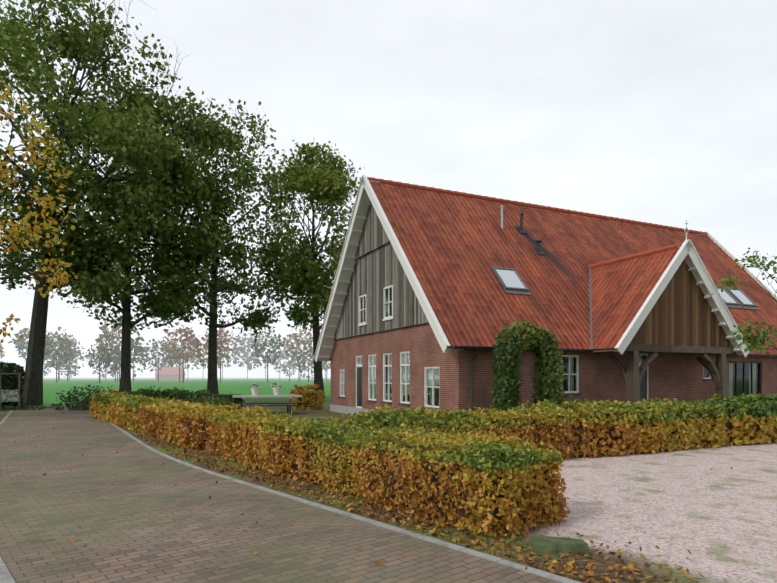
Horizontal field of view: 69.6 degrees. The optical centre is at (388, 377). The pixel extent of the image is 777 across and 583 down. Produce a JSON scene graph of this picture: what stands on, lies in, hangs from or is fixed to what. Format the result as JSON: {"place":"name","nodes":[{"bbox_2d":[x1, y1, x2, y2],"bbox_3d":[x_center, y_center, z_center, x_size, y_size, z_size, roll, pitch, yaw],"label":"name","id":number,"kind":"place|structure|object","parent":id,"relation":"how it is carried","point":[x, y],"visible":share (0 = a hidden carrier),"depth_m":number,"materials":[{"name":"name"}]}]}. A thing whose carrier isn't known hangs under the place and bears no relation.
{"place":"outdoors","nodes":[
{"label":"outdoors","id":0,"kind":"place"},
{"bbox_2d":[0,52,14,153],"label":"leaves","id":1,"kind":"object","parent":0,"point":[1,65],"visible":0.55,"depth_m":33.58,"materials":[{"name":"yellow plant"}]},
{"bbox_2d":[0,76,86,353],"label":"autumn tree","id":2,"kind":"object","parent":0,"point":[36,228],"depth_m":24.63,"materials":[{"name":"yellow plant"}]},
{"bbox_2d":[0,0,205,405],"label":"oak","id":3,"kind":"object","parent":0,"point":[12,42],"depth_m":33.00,"materials":[{"name":"green plant"}]},
{"bbox_2d":[155,369,184,379],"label":"house walls","id":4,"kind":"structure","parent":0,"point":[168,377],"depth_m":317.95,"materials":[{"name":"white"}]},
{"bbox_2d":[155,367,185,374],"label":"house roof","id":5,"kind":"structure","parent":4,"relation":"attached to","point":[169,371],"depth_m":319.57,"materials":[{"name":"brown"}]},
{"bbox_2d":[40,378,330,406],"bbox_3d":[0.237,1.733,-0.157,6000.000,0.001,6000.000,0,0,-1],"label":"ground","id":6,"kind":"structure","parent":0,"point":[52,387],"depth_m":117.40,"materials":[{"name":"green plant"}]},
{"bbox_2d":[0,361,25,406],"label":"dark hedge","id":7,"kind":"object","parent":6,"relation":"on","point":[13,381],"depth_m":30.07,"materials":[{"name":"green plant"}]},
{"bbox_2d":[0,65,233,391],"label":"oak","id":8,"kind":"object","parent":6,"relation":"on","point":[109,288],"depth_m":34.98,"materials":[{"name":"green plant"}]},
{"bbox_2d":[124,387,242,408],"bbox_3d":[-11.052,1.157,28.496,9.118,1.337,1.733,0,0,26],"label":"garden hedge","id":9,"kind":"object","parent":6,"relation":"on","point":[205,391],"depth_m":27.49,"materials":[{"name":"green plant"}]},
{"bbox_2d":[56,347,326,382],"bbox_3d":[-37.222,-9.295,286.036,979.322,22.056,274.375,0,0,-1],"label":"distant trunks","id":10,"kind":"object","parent":6,"relation":"on","point":[299,378],"visible":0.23,"depth_m":208.66,"materials":[{"name":"grey"}]},
{"bbox_2d":[0,317,330,377],"bbox_3d":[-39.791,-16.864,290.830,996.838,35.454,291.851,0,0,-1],"label":"distant tree line","id":11,"kind":"object","parent":10,"relation":"on","point":[70,354],"visible":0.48,"depth_m":207.64,"materials":[{"name":"grey plant"}]},
{"bbox_2d":[290,383,325,409],"bbox_3d":[-4.336,1.031,30.027,1.865,1.521,1.678,0,0,-25],"label":"beech hedge","id":12,"kind":"object","parent":6,"relation":"on","point":[298,390],"depth_m":29.55,"materials":[{"name":"yellow plant"}]},
{"bbox_2d":[108,70,299,393],"bbox_3d":[-13.232,-9.817,40.349,13.382,23.115,14.510,0,0,-1],"label":"oak","id":13,"kind":"object","parent":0,"point":[219,135],"depth_m":38.55,"materials":[{"name":"green plant"}]},
{"bbox_2d":[0,407,560,582],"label":"brick path","id":14,"kind":"structure","parent":0,"point":[144,520],"depth_m":6.34,"materials":[{"name":"brick"}]},
{"bbox_2d":[0,410,581,582],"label":"kerbs","id":15,"kind":"structure","parent":14,"relation":"on","point":[6,576],"depth_m":6.14,"materials":[{"name":"concrete"}]},
{"bbox_2d":[250,137,360,397],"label":"oak","id":16,"kind":"object","parent":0,"point":[321,174],"depth_m":42.92,"materials":[{"name":"green plant"}]},
{"bbox_2d":[0,400,776,582],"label":"yard ground","id":17,"kind":"structure","parent":0,"point":[679,504],"depth_m":7.20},
{"bbox_2d":[0,372,20,409],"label":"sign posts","id":18,"kind":"object","parent":17,"relation":"on","point":[19,373],"visible":0.69,"depth_m":29.80,"materials":[{"name":"grey metal"}]},
{"bbox_2d":[1,390,17,401],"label":"sign board","id":19,"kind":"object","parent":18,"relation":"attached to","point":[9,395],"visible":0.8,"depth_m":29.62,"materials":[{"name":"white"}]},
{"bbox_2d":[51,384,111,410],"bbox_3d":[-16.003,1.069,29.967,3.789,1.391,2.750,0,0,-1],"label":"shrub","id":20,"kind":"object","parent":17,"relation":"on","point":[74,397],"depth_m":29.44,"materials":[{"name":"green plant"}]},
{"bbox_2d":[128,385,176,399],"bbox_3d":[-12.009,1.078,28.055,4.461,1.374,2.852,0,0,-1],"label":"shrub","id":21,"kind":"object","parent":17,"relation":"on","point":[153,392],"visible":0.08,"depth_m":27.90,"materials":[{"name":"green plant"}]},
{"bbox_2d":[178,395,236,405],"bbox_3d":[-8.114,1.264,24.895,3.354,1.010,2.466,0,0,-1],"label":"shrub","id":22,"kind":"object","parent":17,"relation":"on","point":[212,401],"visible":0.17,"depth_m":24.74,"materials":[{"name":"green plant"}]},
{"bbox_2d":[232,395,301,413],"bbox_3d":[-5.700,1.305,26.308,3.125,0.920,1.057,0,0,-13],"label":"picnic table","id":23,"kind":"object","parent":17,"relation":"on","point":[244,396],"visible":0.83,"depth_m":25.89,"materials":[{"name":"beige wood"}]},
{"bbox_2d":[251,388,280,394],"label":"flower pots","id":24,"kind":"object","parent":23,"relation":"on","point":[255,391],"visible":0.96,"depth_m":26.18,"materials":[{"name":"white ceramic"}]},
{"bbox_2d":[250,383,282,387],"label":"pot flowers","id":25,"kind":"object","parent":24,"relation":"on","point":[275,385],"visible":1,"depth_m":26.30,"materials":[{"name":"green plant"}]},
{"bbox_2d":[239,403,298,413],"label":"picnic benches","id":26,"kind":"object","parent":17,"relation":"on","point":[288,407],"visible":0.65,"depth_m":25.43,"materials":[{"name":"grey wood"}]},
{"bbox_2d":[105,408,549,534],"bbox_3d":[-5.298,1.348,15.340,1.000,0.770,22.500,0,0,-37],"label":"hedge","id":27,"kind":"object","parent":17,"relation":"on","point":[433,479],"visible":0.03,"depth_m":7.19,"materials":[{"name":"brown"}]},
{"bbox_2d":[330,404,370,414],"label":"plinth","id":28,"kind":"structure","parent":17,"relation":"on","point":[341,409],"depth_m":26.52,"materials":[{"name":"grey concrete"}]},
{"bbox_2d":[0,412,750,582],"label":"fallen leaves","id":29,"kind":"object","parent":17,"relation":"on","point":[567,566],"visible":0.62,"depth_m":6.07,"materials":[{"name":"brown plant"}]},
{"bbox_2d":[88,389,776,537],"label":"beech hedge leaves","id":30,"kind":"object","parent":17,"relation":"on","point":[483,444],"visible":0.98,"depth_m":10.29,"materials":[{"name":"plant"}]},
{"bbox_2d":[489,319,566,410],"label":"hedge arch","id":31,"kind":"structure","parent":17,"relation":"on","point":[539,353],"depth_m":16.25,"materials":[{"name":"green plant"}]},
{"bbox_2d":[331,323,776,413],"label":"house walls","id":32,"kind":"structure","parent":17,"relation":"on","point":[680,377],"depth_m":20.48,"materials":[{"name":"red brick"}]},
{"bbox_2d":[333,201,428,339],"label":"gable cladding","id":33,"kind":"structure","parent":32,"relation":"attached to","point":[378,268],"depth_m":23.03,"materials":[{"name":"grey wood"}]},
{"bbox_2d":[357,366,646,406],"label":"doors","id":34,"kind":"structure","parent":32,"relation":"attached to","point":[643,389],"depth_m":24.96,"materials":[{"name":"black"}]},
{"bbox_2d":[340,285,710,407],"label":"window frames","id":35,"kind":"structure","parent":32,"relation":"attached to","point":[433,367],"depth_m":21.30,"materials":[{"name":"white wood"}]},
{"bbox_2d":[341,287,758,405],"bbox_3d":[8.104,-0.942,22.298,21.626,5.120,8.324,0,0,5],"label":"window glass","id":36,"kind":"object","parent":35,"relation":"in","point":[429,371],"visible":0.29,"depth_m":22.19,"materials":[{"name":"grey glass"}]},
{"bbox_2d":[338,379,712,410],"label":"window sills","id":37,"kind":"structure","parent":32,"relation":"attached to","point":[403,404],"depth_m":21.06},
{"bbox_2d":[313,175,776,362],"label":"bargeboards","id":38,"kind":"object","parent":32,"relation":"attached to","point":[366,195],"visible":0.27,"depth_m":24.18,"materials":[{"name":"white paint"}]},
{"bbox_2d":[329,345,776,359],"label":"roof underside","id":39,"kind":"object","parent":32,"relation":"attached to","point":[450,347],"visible":0.06,"depth_m":20.51,"materials":[{"name":"brown"}]},
{"bbox_2d":[369,181,776,353],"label":"roof","id":40,"kind":"structure","parent":32,"relation":"on","point":[455,248],"depth_m":22.25,"materials":[{"name":"tile"}]},
{"bbox_2d":[500,205,503,228],"bbox_3d":[4.815,-6.753,23.712,0.143,1.030,0.150,0,0,-25],"label":"vent pipe","id":41,"kind":"object","parent":40,"relation":"on","point":[501,206],"visible":0.73,"depth_m":23.66,"materials":[{"name":"grey metal"}]},
{"bbox_2d":[516,209,544,254],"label":"roof vents","id":42,"kind":"object","parent":40,"relation":"on","point":[538,249],"visible":0.92,"depth_m":23.93,"materials":[{"name":"black metal"}]},
{"bbox_2d":[367,177,707,234],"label":"ridge tiles","id":43,"kind":"object","parent":40,"relation":"on","point":[415,186],"visible":0.58,"depth_m":26.09,"materials":[{"name":"brown tile"}]},
{"bbox_2d":[491,266,759,309],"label":"skylights","id":44,"kind":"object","parent":40,"relation":"on","point":[514,290],"depth_m":21.22,"materials":[{"name":"grey metal"}]},
{"bbox_2d":[496,269,753,304],"bbox_3d":[10.671,-3.745,23.720,14.535,0.987,0.896,0,0,-25],"label":"skylight glass","id":45,"kind":"object","parent":44,"relation":"in","point":[510,278],"visible":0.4,"depth_m":21.06,"materials":[{"name":"glass"}]},
{"bbox_2d":[452,346,776,410],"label":"gutters","id":46,"kind":"object","parent":32,"relation":"attached to","point":[478,348],"visible":0.56,"depth_m":17.59,"materials":[{"name":"grey metal"}]},
{"bbox_2d":[570,355,755,397],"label":"window panes","id":47,"kind":"structure","parent":32,"relation":"attached to","point":[642,359],"depth_m":23.34,"materials":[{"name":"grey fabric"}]},
{"bbox_2d":[729,361,760,397],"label":"garden door frames","id":48,"kind":"structure","parent":32,"relation":"attached to","point":[743,362],"depth_m":23.51,"materials":[{"name":"black wood"}]},
{"bbox_2d":[528,535,590,555],"bbox_3d":[1.703,1.676,5.587,0.594,0.115,0.323,0,0,4],"label":"mossy stone","id":49,"kind":"object","parent":17,"relation":"on","point":[540,545],"visible":0.92,"depth_m":5.46,"materials":[{"name":"green stone"}]},
{"bbox_2d":[347,404,776,458],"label":"hedge","id":50,"kind":"object","parent":17,"relation":"on","point":[616,438],"visible":0.22,"depth_m":12.40,"materials":[{"name":"brown"}]},
{"bbox_2d":[562,355,758,396],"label":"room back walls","id":51,"kind":"structure","parent":17,"relation":"on","point":[739,372],"depth_m":23.71,"materials":[{"name":"grey"}]},
{"bbox_2d":[609,344,731,403],"bbox_3d":[10.135,0.308,20.399,5.450,2.850,1.439,0,0,-25],"label":"timber porch frame","id":52,"kind":"object","parent":17,"relation":"on","point":[633,373],"visible":0.79,"depth_m":19.55,"materials":[{"name":"wood"}]},
{"bbox_2d":[591,248,679,348],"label":"porch roof","id":53,"kind":"structure","parent":52,"relation":"on","point":[621,291],"depth_m":20.27,"materials":[{"name":"tile"}]},
{"bbox_2d":[589,268,592,348],"bbox_3d":[9.289,-2.837,22.276,6.668,3.744,3.504,0,0,-25],"label":"roof valley flashing","id":54,"kind":"object","parent":53,"relation":"on","point":[591,339],"visible":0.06,"depth_m":21.15,"materials":[{"name":"grey"}]},
{"bbox_2d":[593,348,736,354],"bbox_3d":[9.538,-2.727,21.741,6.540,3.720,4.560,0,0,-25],"label":"gutter","id":55,"kind":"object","parent":53,"relation":"attached to","point":[604,350],"depth_m":18.93,"materials":[{"name":"metal"}]},
{"bbox_2d":[613,239,750,357],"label":"porch bargeboards","id":56,"kind":"object","parent":53,"relation":"attached to","point":[688,252],"visible":0.88,"depth_m":19.83,"materials":[{"name":"white wood"}]},
{"bbox_2d":[684,220,687,239],"bbox_3d":[10.492,-5.002,19.693,0.093,1.070,0.185,0,0,43],"label":"finial","id":57,"kind":"object","parent":53,"relation":"on","point":[686,233],"visible":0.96,"depth_m":19.67,"materials":[{"name":"grey paint"}]},
{"bbox_2d":[629,259,736,353],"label":"gable cladding","id":58,"kind":"structure","parent":52,"relation":"on","point":[680,313],"depth_m":19.99,"materials":[{"name":"brown wood"}]},
{"bbox_2d":[0,0,776,377],"label":"sky","id":59,"kind":"structure","parent":0,"point":[660,112],"materials":[{"name":"white"}]},
{"bbox_2d":[588,242,683,267],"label":"roof ridge","id":60,"kind":"structure","parent":0,"point":[644,253],"depth_m":21.50,"materials":[{"name":"tile"}]},
{"bbox_2d":[709,248,776,358],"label":"yard tree","id":61,"kind":"object","parent":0,"point":[762,334],"depth_m":17.38,"materials":[{"name":"green plant"}]},
{"label":"verge","id":62,"kind":"structure","parent":0,"visible":0},
{"bbox_2d":[0,404,45,410],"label":"ivy ground cover","id":63,"kind":"object","parent":62,"relation":"on","point":[9,407],"visible":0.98,"depth_m":29.35,"materials":[{"name":"green plant"}]}
]}

